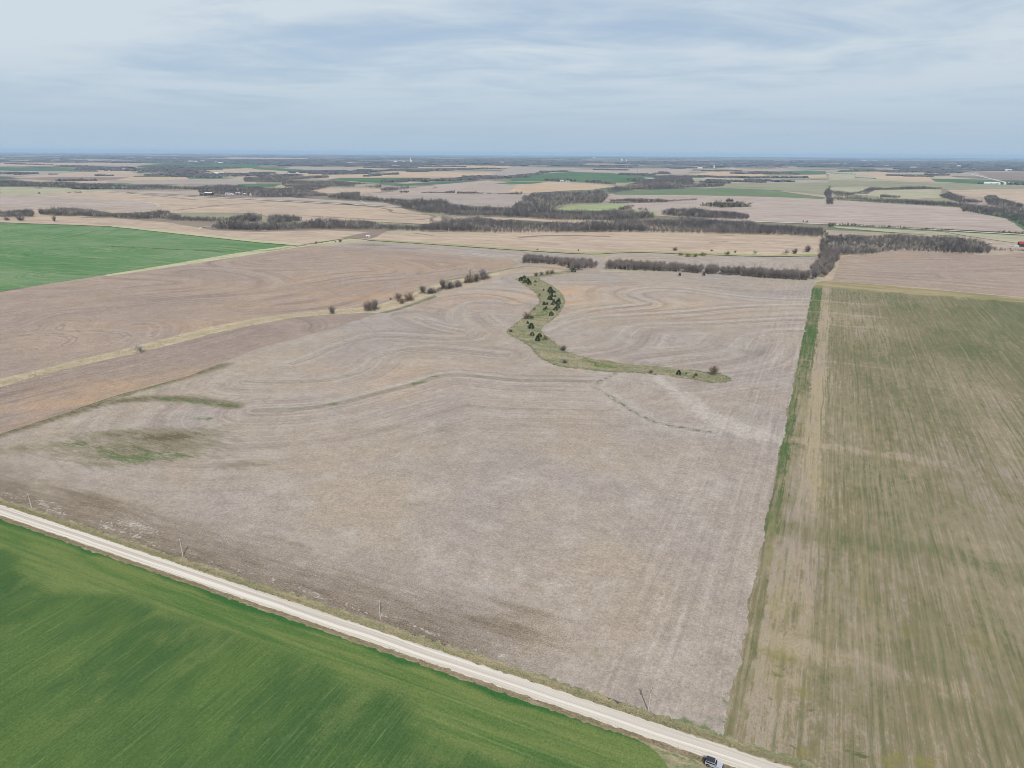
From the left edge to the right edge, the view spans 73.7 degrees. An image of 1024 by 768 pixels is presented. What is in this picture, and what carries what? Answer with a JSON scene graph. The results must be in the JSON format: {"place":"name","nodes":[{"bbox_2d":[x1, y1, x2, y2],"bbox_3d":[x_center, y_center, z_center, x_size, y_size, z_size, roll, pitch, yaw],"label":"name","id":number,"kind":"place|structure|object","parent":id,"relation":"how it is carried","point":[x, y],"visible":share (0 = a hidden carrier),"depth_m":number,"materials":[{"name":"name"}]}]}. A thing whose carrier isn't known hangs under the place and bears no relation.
{"place":"outdoors","nodes":[
{"label":"outdoors","id":0,"kind":"place"},
{"bbox_2d":[0,171,86,176],"bbox_3d":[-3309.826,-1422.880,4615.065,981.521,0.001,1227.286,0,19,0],"label":"bare field","id":1,"kind":"structure","parent":0,"point":[47,172],"depth_m":4857.38,"materials":[{"name":"grey soil"}]},
{"bbox_2d":[0,167,90,170],"bbox_3d":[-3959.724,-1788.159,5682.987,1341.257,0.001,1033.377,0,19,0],"label":"wheat field","id":2,"kind":"structure","parent":0,"point":[34,169],"depth_m":5591.92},
{"bbox_2d":[0,187,114,195],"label":"pasture","id":3,"kind":"structure","parent":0,"point":[4,191],"depth_m":2680.64,"materials":[{"name":"plant"}]},
{"bbox_2d":[0,159,131,165],"bbox_3d":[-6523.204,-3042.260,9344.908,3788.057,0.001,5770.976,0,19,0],"label":"stubble field","id":4,"kind":"structure","parent":0,"point":[55,164],"depth_m":8200.27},
{"bbox_2d":[24,177,128,180],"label":"ploughed field","id":5,"kind":"structure","parent":0,"point":[87,178],"depth_m":3862.61,"materials":[{"name":"brown soil"}]},
{"bbox_2d":[38,170,221,196],"bbox_3d":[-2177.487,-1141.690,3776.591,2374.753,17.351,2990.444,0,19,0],"label":"cedar row","id":6,"kind":"object","parent":5,"relation":"on","point":[87,188],"visible":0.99,"depth_m":2801.03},
{"bbox_2d":[15,171,138,177],"bbox_3d":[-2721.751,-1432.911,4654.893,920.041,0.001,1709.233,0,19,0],"label":"stubble field","id":7,"kind":"structure","parent":0,"point":[114,173],"depth_m":4481.28,"materials":[{"name":"plant"}]},
{"bbox_2d":[0,195,159,210],"bbox_3d":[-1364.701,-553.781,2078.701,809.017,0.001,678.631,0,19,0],"label":"bare field","id":8,"kind":"structure","parent":0,"point":[18,202],"depth_m":2020.80,"materials":[{"name":"beige soil"}]},
{"bbox_2d":[73,180,109,183],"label":"stubble field","id":9,"kind":"structure","parent":0,"point":[96,182],"depth_m":3477.26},
{"bbox_2d":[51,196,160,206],"bbox_3d":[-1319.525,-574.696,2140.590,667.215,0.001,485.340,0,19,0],"label":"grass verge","id":10,"kind":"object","parent":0,"point":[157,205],"depth_m":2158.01,"materials":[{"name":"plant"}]},
{"bbox_2d":[84,163,149,165],"bbox_3d":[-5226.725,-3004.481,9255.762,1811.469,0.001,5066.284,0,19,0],"label":"bare field","id":11,"kind":"structure","parent":0,"point":[114,164],"depth_m":7852.54,"materials":[{"name":"beige soil"}]},
{"bbox_2d":[0,222,287,290],"bbox_3d":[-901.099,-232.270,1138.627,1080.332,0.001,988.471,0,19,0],"label":"wheat field","id":12,"kind":"structure","parent":0,"point":[31,254],"depth_m":1086.54,"materials":[{"name":"plant"}]},
{"bbox_2d":[119,177,187,180],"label":"stubble field","id":13,"kind":"structure","parent":0,"point":[148,178],"depth_m":3912.08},
{"bbox_2d":[15,156,306,158],"bbox_3d":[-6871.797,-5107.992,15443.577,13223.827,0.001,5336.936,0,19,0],"label":"stubble field","id":14,"kind":"structure","parent":0,"point":[211,158],"depth_m":15508.28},
{"bbox_2d":[131,190,199,195],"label":"bare field","id":15,"kind":"structure","parent":0,"point":[191,192],"depth_m":2589.90,"materials":[{"name":"beige soil"}]},
{"bbox_2d":[0,218,365,244],"bbox_3d":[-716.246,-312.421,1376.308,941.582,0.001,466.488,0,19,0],"label":"stubble field","id":16,"kind":"structure","parent":0,"point":[305,237],"depth_m":1352.06,"materials":[{"name":"plant"}]},
{"bbox_2d":[111,179,255,184],"bbox_3d":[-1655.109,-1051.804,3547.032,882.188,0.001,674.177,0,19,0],"label":"bare field","id":17,"kind":"structure","parent":0,"point":[211,181],"depth_m":3512.23,"materials":[{"name":"grey soil"}]},
{"bbox_2d":[0,313,375,433],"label":"ploughed field","id":18,"kind":"structure","parent":0,"point":[29,401],"depth_m":491.90,"materials":[{"name":"soil"}]},
{"bbox_2d":[128,342,145,352],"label":"bush","id":19,"kind":"object","parent":18,"relation":"on","point":[138,348],"visible":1,"depth_m":534.98,"materials":[{"name":"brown plant"}]},
{"bbox_2d":[141,163,257,167],"bbox_3d":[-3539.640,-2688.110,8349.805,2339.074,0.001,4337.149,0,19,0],"label":"wheat field","id":20,"kind":"structure","parent":0,"point":[242,165],"depth_m":7629.93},
{"bbox_2d":[112,225,300,245],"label":"grass verge","id":21,"kind":"object","parent":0,"point":[261,241],"depth_m":1260.08,"materials":[{"name":"plant"}]},
{"bbox_2d":[106,238,360,275],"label":"grass verge","id":22,"kind":"object","parent":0,"point":[228,256],"depth_m":1037.38,"materials":[{"name":"plant"}]},
{"bbox_2d":[78,190,395,206],"bbox_3d":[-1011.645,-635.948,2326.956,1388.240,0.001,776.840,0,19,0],"label":"gravel road","id":23,"kind":"structure","parent":0,"point":[242,198],"depth_m":2239.77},
{"bbox_2d":[200,168,295,173],"bbox_3d":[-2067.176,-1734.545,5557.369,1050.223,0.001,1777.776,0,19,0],"label":"stubble field","id":24,"kind":"structure","parent":0,"point":[243,170],"depth_m":5583.34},
{"bbox_2d":[0,191,509,223],"bbox_3d":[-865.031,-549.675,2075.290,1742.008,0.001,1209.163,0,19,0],"label":"stubble field","id":25,"kind":"structure","parent":0,"point":[307,211],"depth_m":1889.28,"materials":[{"name":"plant"}]},
{"bbox_2d":[0,269,510,386],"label":"grass waterway","id":26,"kind":"object","parent":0,"point":[381,309],"depth_m":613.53,"materials":[{"name":"plant"}]},
{"bbox_2d":[362,299,372,308],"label":"bare tree","id":27,"kind":"object","parent":26,"relation":"on","point":[367,303],"visible":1,"depth_m":679.55,"materials":[{"name":"brown plant"}]},
{"bbox_2d":[404,292,414,300],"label":"bare tree","id":28,"kind":"object","parent":26,"relation":"on","point":[407,297],"visible":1,"depth_m":724.50,"materials":[{"name":"brown plant"}]},
{"bbox_2d":[365,275,490,310],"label":"brush","id":29,"kind":"object","parent":26,"relation":"on","point":[447,287],"visible":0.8,"depth_m":783.78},
{"bbox_2d":[440,279,448,288],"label":"bare tree","id":30,"kind":"object","parent":26,"relation":"on","point":[443,283],"visible":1,"depth_m":787.77,"materials":[{"name":"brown plant"}]},
{"bbox_2d":[463,274,474,282],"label":"bare tree","id":31,"kind":"object","parent":26,"relation":"on","point":[469,278],"visible":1,"depth_m":827.29,"materials":[{"name":"brown plant"}]},
{"bbox_2d":[478,269,489,277],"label":"bare tree","id":32,"kind":"object","parent":26,"relation":"on","point":[482,273],"visible":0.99,"depth_m":850.17,"materials":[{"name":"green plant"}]},
{"bbox_2d":[0,246,517,378],"bbox_3d":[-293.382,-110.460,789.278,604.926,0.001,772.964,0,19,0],"label":"ploughed field","id":33,"kind":"structure","parent":0,"point":[47,326],"depth_m":748.35,"materials":[{"name":"soil"}]},
{"bbox_2d":[238,184,279,186],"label":"wheat field","id":34,"kind":"structure","parent":0,"point":[262,185],"depth_m":3181.16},
{"bbox_2d":[252,168,303,170],"bbox_3d":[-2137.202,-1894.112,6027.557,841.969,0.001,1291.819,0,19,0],"label":"wheat field","id":35,"kind":"structure","parent":0,"point":[279,169],"depth_m":6048.96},
{"bbox_2d":[181,201,436,219],"bbox_3d":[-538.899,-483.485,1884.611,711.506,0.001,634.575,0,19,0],"label":"damp furrow","id":36,"kind":"structure","parent":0,"point":[390,210],"depth_m":1838.99,"materials":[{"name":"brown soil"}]},
{"bbox_2d":[286,166,355,170],"bbox_3d":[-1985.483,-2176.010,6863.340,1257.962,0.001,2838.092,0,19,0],"label":"bare field","id":37,"kind":"structure","parent":0,"point":[324,168],"depth_m":6554.52,"materials":[{"name":"grey soil"}]},
{"bbox_2d":[245,197,400,206],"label":"bare field","id":38,"kind":"structure","parent":0,"point":[322,200],"depth_m":2217.26,"materials":[{"name":"beige soil"}]},
{"bbox_2d":[0,519,667,767],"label":"wheat field","id":39,"kind":"structure","parent":0,"point":[107,662],"depth_m":199.00,"materials":[{"name":"plant"}]},
{"bbox_2d":[293,173,380,178],"bbox_3d":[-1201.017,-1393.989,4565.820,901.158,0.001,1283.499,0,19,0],"label":"stubble field","id":40,"kind":"structure","parent":0,"point":[340,176],"depth_m":4411.47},
{"bbox_2d":[314,188,381,193],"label":"stubble field","id":41,"kind":"structure","parent":0,"point":[337,190],"depth_m":2803.94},
{"bbox_2d":[341,231,385,238],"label":"ploughed field","id":42,"kind":"structure","parent":0,"point":[373,234],"depth_m":1290.37,"materials":[{"name":"brown soil"}]},
{"bbox_2d":[0,515,735,767],"bbox_3d":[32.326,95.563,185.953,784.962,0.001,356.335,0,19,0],"label":"road verge","id":43,"kind":"structure","parent":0,"point":[536,703],"depth_m":213.53,"materials":[{"name":"plant"}]},
{"bbox_2d":[704,755,723,767],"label":"parked car","id":44,"kind":"object","parent":43,"relation":"on","point":[710,761],"visible":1,"depth_m":175.92,"materials":[{"name":"silver metal"}]},
{"bbox_2d":[328,178,427,182],"bbox_3d":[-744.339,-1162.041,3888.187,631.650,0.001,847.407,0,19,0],"label":"wheat field","id":45,"kind":"structure","parent":0,"point":[374,180],"depth_m":3937.04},
{"bbox_2d":[0,505,790,767],"bbox_3d":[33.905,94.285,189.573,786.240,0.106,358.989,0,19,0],"label":"gravel road","id":46,"kind":"structure","parent":0,"point":[729,756],"depth_m":214.76,"materials":[{"name":"gravel"}]},
{"bbox_2d":[0,267,815,734],"bbox_3d":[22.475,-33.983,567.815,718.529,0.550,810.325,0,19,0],"label":"stubble field","id":47,"kind":"structure","parent":0,"point":[462,471],"depth_m":338.98,"materials":[{"name":"soil"}]},
{"bbox_2d":[380,295,436,312],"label":"grass strip","id":48,"kind":"object","parent":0,"point":[423,300],"depth_m":710.52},
{"bbox_2d":[0,497,821,767],"bbox_3d":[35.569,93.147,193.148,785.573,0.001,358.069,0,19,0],"label":"road verge","id":49,"kind":"structure","parent":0,"point":[752,747],"depth_m":212.85,"materials":[{"name":"green plant"}]},
{"bbox_2d":[356,172,492,177],"bbox_3d":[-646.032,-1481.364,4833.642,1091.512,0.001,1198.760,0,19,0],"label":"stubble field","id":50,"kind":"structure","parent":0,"point":[415,175],"depth_m":4729.55,"materials":[{"name":"plant"}]},
{"bbox_2d":[389,180,475,185],"bbox_3d":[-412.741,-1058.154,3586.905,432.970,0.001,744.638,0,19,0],"label":"wheat field","id":51,"kind":"structure","parent":0,"point":[410,184],"depth_m":3479.93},
{"bbox_2d":[346,162,520,167],"bbox_3d":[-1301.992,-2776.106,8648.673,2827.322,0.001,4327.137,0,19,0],"label":"stubble field","id":52,"kind":"structure","parent":0,"point":[475,166],"depth_m":7870.76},
{"bbox_2d":[359,180,524,196],"bbox_3d":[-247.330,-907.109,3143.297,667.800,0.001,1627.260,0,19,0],"label":"bare field","id":53,"kind":"structure","parent":0,"point":[488,187],"depth_m":2940.63,"materials":[{"name":"beige soil"}]},
{"bbox_2d":[398,187,522,194],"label":"tree row","id":54,"kind":"object","parent":53,"relation":"on","point":[468,192],"visible":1,"depth_m":2646.62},
{"bbox_2d":[376,193,530,207],"bbox_3d":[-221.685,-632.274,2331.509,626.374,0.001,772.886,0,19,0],"label":"bare field","id":55,"kind":"structure","parent":0,"point":[500,200],"depth_m":2356.63,"materials":[{"name":"grey soil"}]},
{"bbox_2d":[332,241,602,271],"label":"stubble field","id":56,"kind":"structure","parent":0,"point":[516,256],"depth_m":1088.23,"materials":[{"name":"plant"}]},
{"bbox_2d":[443,266,568,280],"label":"grass strip","id":57,"kind":"object","parent":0,"point":[508,269],"depth_m":927.39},
{"bbox_2d":[0,153,1023,767],"bbox_3d":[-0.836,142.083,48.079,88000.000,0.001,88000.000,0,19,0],"label":"ground","id":58,"kind":"structure","parent":0,"point":[1002,245],"depth_m":2572.11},
{"bbox_2d":[0,206,256,221],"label":"creek woodland","id":59,"kind":"object","parent":58,"relation":"on","point":[58,211],"visible":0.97,"depth_m":1626.43,"materials":[{"name":"plant"}]},
{"bbox_2d":[0,179,264,189],"bbox_3d":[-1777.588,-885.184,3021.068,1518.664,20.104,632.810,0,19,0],"label":"creek woodland","id":60,"kind":"object","parent":58,"relation":"on","point":[74,184],"visible":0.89,"depth_m":2945.99,"materials":[{"name":"plant"}]},
{"bbox_2d":[215,213,301,229],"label":"creek woodland","id":61,"kind":"object","parent":58,"relation":"on","point":[276,218],"visible":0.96,"depth_m":1417.22,"materials":[{"name":"plant"}]},
{"bbox_2d":[197,175,408,196],"bbox_3d":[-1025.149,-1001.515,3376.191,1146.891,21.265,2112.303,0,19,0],"label":"creek woodland","id":62,"kind":"object","parent":58,"relation":"on","point":[311,186],"visible":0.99,"depth_m":2882.01,"materials":[{"name":"plant"}]},
{"bbox_2d":[327,191,451,205],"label":"creek woodland","id":63,"kind":"object","parent":58,"relation":"on","point":[352,195],"visible":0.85,"depth_m":2199.02,"materials":[{"name":"plant"}]},
{"bbox_2d":[0,152,1023,168],"bbox_3d":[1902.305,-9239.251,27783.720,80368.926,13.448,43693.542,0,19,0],"label":"woodland","id":64,"kind":"object","parent":58,"relation":"on","point":[322,161],"visible":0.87,"depth_m":11857.12,"materials":[{"name":"plant"}]},
{"bbox_2d":[0,161,1023,184],"bbox_3d":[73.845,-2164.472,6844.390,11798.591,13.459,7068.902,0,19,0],"label":"woodland","id":65,"kind":"object","parent":58,"relation":"on","point":[196,172],"visible":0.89,"depth_m":5075.52,"materials":[{"name":"plant"}]},
{"bbox_2d":[211,214,828,236],"bbox_3d":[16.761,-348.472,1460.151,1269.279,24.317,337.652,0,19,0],"label":"creek woodland","id":66,"kind":"object","parent":58,"relation":"on","point":[692,224],"visible":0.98,"depth_m":1403.52,"materials":[{"name":"plant"}]},
{"bbox_2d":[401,199,655,220],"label":"creek woodland","id":67,"kind":"object","parent":58,"relation":"on","point":[435,207],"visible":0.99,"depth_m":1739.36,"materials":[{"name":"plant"}]},
{"bbox_2d":[512,188,608,209],"bbox_3d":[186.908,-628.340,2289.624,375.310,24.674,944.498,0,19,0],"label":"creek woodland","id":68,"kind":"object","parent":58,"relation":"on","point":[531,200],"visible":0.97,"depth_m":2226.37,"materials":[{"name":"plant"}]},
{"bbox_2d":[609,197,696,209],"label":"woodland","id":69,"kind":"object","parent":58,"relation":"on","point":[639,200],"visible":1,"depth_m":2228.45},
{"bbox_2d":[586,171,723,190],"bbox_3d":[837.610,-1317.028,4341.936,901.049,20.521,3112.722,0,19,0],"label":"creek woodland","id":70,"kind":"object","parent":58,"relation":"on","point":[662,180],"visible":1,"depth_m":3534.22,"materials":[{"name":"plant"}]},
{"bbox_2d":[661,205,750,218],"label":"creek woodland","id":71,"kind":"object","parent":58,"relation":"on","point":[695,212],"visible":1,"depth_m":1710.48,"materials":[{"name":"plant"}]},
{"bbox_2d":[700,198,751,207],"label":"cedar grove","id":72,"kind":"object","parent":58,"relation":"on","point":[731,204],"visible":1,"depth_m":2075.07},
{"bbox_2d":[837,173,943,197],"bbox_3d":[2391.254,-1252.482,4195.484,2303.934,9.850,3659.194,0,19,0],"label":"trees","id":73,"kind":"object","parent":58,"relation":"on","point":[862,195],"visible":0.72,"depth_m":2634.82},
{"bbox_2d":[819,233,992,254],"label":"creek woodland","id":74,"kind":"object","parent":58,"relation":"on","point":[947,244],"visible":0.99,"depth_m":1169.00,"materials":[{"name":"plant"}]},
{"bbox_2d":[803,220,1023,233],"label":"brush row","id":75,"kind":"object","parent":58,"relation":"on","point":[832,224],"visible":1,"depth_m":1496.27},
{"bbox_2d":[829,186,1023,225],"bbox_3d":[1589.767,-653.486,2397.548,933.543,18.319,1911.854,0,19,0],"label":"creek woodland","id":76,"kind":"object","parent":58,"relation":"on","point":[1011,214],"visible":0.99,"depth_m":2219.06,"materials":[{"name":"plant"}]},
{"bbox_2d":[0,0,1023,158],"label":"sky","id":77,"kind":"structure","parent":0,"point":[669,78],"materials":[{"name":"blue"}]},
{"bbox_2d":[497,182,540,184],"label":"wheat field","id":78,"kind":"structure","parent":0,"point":[511,183],"depth_m":3547.76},
{"bbox_2d":[491,166,569,175],"bbox_3d":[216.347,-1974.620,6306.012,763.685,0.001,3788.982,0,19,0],"label":"bare field","id":79,"kind":"structure","parent":0,"point":[513,170],"depth_m":6207.81,"materials":[{"name":"grey soil"}]},
{"bbox_2d":[508,183,614,192],"bbox_3d":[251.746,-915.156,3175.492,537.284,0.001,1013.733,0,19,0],"label":"stubble field","id":80,"kind":"structure","parent":0,"point":[543,187],"depth_m":3144.49,"materials":[{"name":"plant"}]},
{"bbox_2d":[518,235,609,237],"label":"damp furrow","id":81,"kind":"structure","parent":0,"point":[562,235],"depth_m":1305.66,"materials":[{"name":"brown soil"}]},
{"bbox_2d":[538,272,611,361],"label":"field edge","id":82,"kind":"object","parent":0,"point":[554,317],"visible":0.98,"depth_m":627.06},
{"bbox_2d":[509,172,650,182],"bbox_3d":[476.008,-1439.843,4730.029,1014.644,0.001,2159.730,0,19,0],"label":"wheat field","id":83,"kind":"structure","parent":0,"point":[606,177],"depth_m":4493.10,"materials":[{"name":"plant"}]},
{"bbox_2d":[358,233,821,254],"bbox_3d":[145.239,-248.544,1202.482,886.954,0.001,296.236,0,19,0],"label":"stubble field","id":84,"kind":"structure","parent":0,"point":[693,243],"depth_m":1213.48,"materials":[{"name":"plant"}]},
{"bbox_2d":[557,204,627,210],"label":"hay field","id":85,"kind":"structure","parent":0,"point":[601,207],"depth_m":1995.12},
{"bbox_2d":[370,239,816,255],"bbox_3d":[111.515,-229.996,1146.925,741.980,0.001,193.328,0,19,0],"label":"ditch","id":86,"kind":"object","parent":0,"point":[592,252],"visible":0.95,"depth_m":1094.26,"materials":[{"name":"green plant"}]},
{"bbox_2d":[518,698,712,767],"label":"road verge","id":87,"kind":"structure","parent":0,"point":[674,760],"depth_m":178.20,"materials":[{"name":"beige plant"}]},
{"bbox_2d":[506,281,731,382],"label":"field edge","id":88,"kind":"object","parent":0,"point":[508,330],"visible":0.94,"depth_m":502.37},
{"bbox_2d":[508,270,730,382],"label":"grassy swale","id":89,"kind":"structure","parent":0,"point":[535,343],"depth_m":539.79,"materials":[{"name":"green plant"}]},
{"bbox_2d":[532,309,552,316],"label":"green grass","id":90,"kind":"structure","parent":89,"relation":"on","point":[545,311],"depth_m":678.10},
{"bbox_2d":[594,363,616,368],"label":"green grass","id":91,"kind":"structure","parent":89,"relation":"on","point":[605,366],"depth_m":507.50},
{"bbox_2d":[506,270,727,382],"bbox_3d":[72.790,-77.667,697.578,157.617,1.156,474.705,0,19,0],"label":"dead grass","id":92,"kind":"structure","parent":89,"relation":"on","point":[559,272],"depth_m":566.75,"materials":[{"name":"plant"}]},
{"bbox_2d":[709,365,720,374],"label":"bush","id":93,"kind":"object","parent":89,"relation":"on","point":[715,369],"visible":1,"depth_m":487.95,"materials":[{"name":"brown plant"}]},
{"bbox_2d":[571,169,692,173],"bbox_3d":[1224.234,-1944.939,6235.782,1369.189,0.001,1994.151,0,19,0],"label":"bare field","id":94,"kind":"structure","parent":0,"point":[674,171],"depth_m":6170.71,"materials":[{"name":"beige soil"}]},
{"bbox_2d":[597,253,818,278],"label":"stubble field","id":95,"kind":"structure","parent":0,"point":[803,263],"depth_m":1008.58,"materials":[{"name":"plant"}]},
{"bbox_2d":[608,195,825,220],"bbox_3d":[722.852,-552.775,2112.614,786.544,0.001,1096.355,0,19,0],"label":"bare field","id":96,"kind":"structure","parent":0,"point":[755,211],"depth_m":2168.66,"materials":[{"name":"beige soil"}]},
{"bbox_2d":[614,188,825,198],"bbox_3d":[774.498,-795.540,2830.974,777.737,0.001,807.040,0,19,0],"label":"wheat field","id":97,"kind":"structure","parent":0,"point":[731,192],"depth_m":2782.31,"materials":[{"name":"plant"}]},
{"bbox_2d":[694,172,764,175],"bbox_3d":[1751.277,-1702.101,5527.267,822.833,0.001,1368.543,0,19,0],"label":"stubble field","id":98,"kind":"structure","parent":0,"point":[719,173],"depth_m":5331.98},
{"bbox_2d":[701,179,822,182],"bbox_3d":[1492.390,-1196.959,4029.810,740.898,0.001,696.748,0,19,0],"label":"bare field","id":99,"kind":"structure","parent":0,"point":[799,181],"depth_m":3881.56,"materials":[{"name":"grey soil"}]},
{"bbox_2d":[719,183,829,194],"bbox_3d":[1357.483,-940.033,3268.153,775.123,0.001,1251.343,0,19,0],"label":"pasture","id":100,"kind":"structure","parent":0,"point":[816,188],"depth_m":3359.59,"materials":[{"name":"plant"}]},
{"bbox_2d":[824,188,834,203],"bbox_3d":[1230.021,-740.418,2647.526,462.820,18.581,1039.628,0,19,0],"label":"creek woodland","id":101,"kind":"object","parent":100,"relation":"on","point":[828,194],"visible":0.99,"depth_m":2524.88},
{"bbox_2d":[777,170,825,173],"bbox_3d":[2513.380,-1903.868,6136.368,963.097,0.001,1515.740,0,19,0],"label":"wheat field","id":102,"kind":"structure","parent":0,"point":[812,172],"depth_m":6091.95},
{"bbox_2d":[779,174,826,177],"bbox_3d":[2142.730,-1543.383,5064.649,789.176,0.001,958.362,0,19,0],"label":"stubble field","id":103,"kind":"structure","parent":0,"point":[818,176],"depth_m":4968.52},
{"bbox_2d":[706,219,1023,234],"bbox_3d":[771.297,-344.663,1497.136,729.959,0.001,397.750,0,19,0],"label":"gravel road","id":104,"kind":"structure","parent":0,"point":[880,226],"depth_m":1505.48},
{"bbox_2d":[828,172,911,180],"bbox_3d":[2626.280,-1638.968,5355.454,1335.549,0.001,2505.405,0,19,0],"label":"pasture","id":105,"kind":"structure","parent":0,"point":[843,176],"depth_m":4815.52,"materials":[{"name":"plant"}]},
{"bbox_2d":[723,281,1023,767],"bbox_3d":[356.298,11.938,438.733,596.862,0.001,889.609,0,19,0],"label":"wheat field","id":106,"kind":"structure","parent":0,"point":[885,616],"depth_m":276.00,"materials":[{"name":"plant"}]},
{"bbox_2d":[830,187,941,198],"bbox_3d":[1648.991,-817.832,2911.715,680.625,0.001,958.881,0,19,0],"label":"pasture","id":107,"kind":"structure","parent":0,"point":[917,193],"depth_m":2886.14,"materials":[{"name":"plant"}]},
{"bbox_2d":[853,172,934,181],"bbox_3d":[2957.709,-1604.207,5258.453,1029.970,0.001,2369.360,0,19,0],"label":"stubble field","id":108,"kind":"structure","parent":0,"point":[881,175],"depth_m":4876.69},
{"bbox_2d":[765,198,1023,232],"bbox_3d":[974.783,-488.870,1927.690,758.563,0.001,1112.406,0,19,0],"label":"bare field","id":109,"kind":"structure","parent":0,"point":[845,212],"depth_m":1778.96,"materials":[{"name":"pink soil"}]},
{"bbox_2d":[834,226,961,235],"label":"pasture","id":110,"kind":"structure","parent":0,"point":[911,231],"depth_m":1413.97,"materials":[{"name":"plant"}]},
{"bbox_2d":[828,181,1023,188],"bbox_3d":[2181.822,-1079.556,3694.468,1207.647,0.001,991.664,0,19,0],"label":"pasture","id":111,"kind":"structure","parent":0,"point":[898,184],"depth_m":3635.47,"materials":[{"name":"plant"}]},
{"bbox_2d":[830,250,1023,296],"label":"stubble field","id":112,"kind":"structure","parent":0,"point":[1003,274],"depth_m":932.33,"materials":[{"name":"plant"}]},
{"bbox_2d":[932,179,1023,184],"bbox_3d":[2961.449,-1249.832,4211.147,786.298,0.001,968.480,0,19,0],"label":"wheat field","id":113,"kind":"structure","parent":0,"point":[974,181],"depth_m":4314.71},
{"bbox_2d":[942,231,1023,242],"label":"pasture","id":114,"kind":"structure","parent":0,"point":[1011,238],"depth_m":1333.64,"materials":[{"name":"plant"}]},
{"bbox_2d":[948,189,1023,204],"bbox_3d":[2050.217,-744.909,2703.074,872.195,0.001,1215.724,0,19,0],"label":"stubble field","id":115,"kind":"structure","parent":0,"point":[1016,195],"depth_m":2861.98,"materials":[{"name":"plant"}]},
{"bbox_2d":[978,172,1023,179],"bbox_3d":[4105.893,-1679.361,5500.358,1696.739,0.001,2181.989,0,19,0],"label":"ploughed field","id":116,"kind":"structure","parent":0,"point":[1009,175],"depth_m":5504.00,"materials":[{"name":"brown soil"}]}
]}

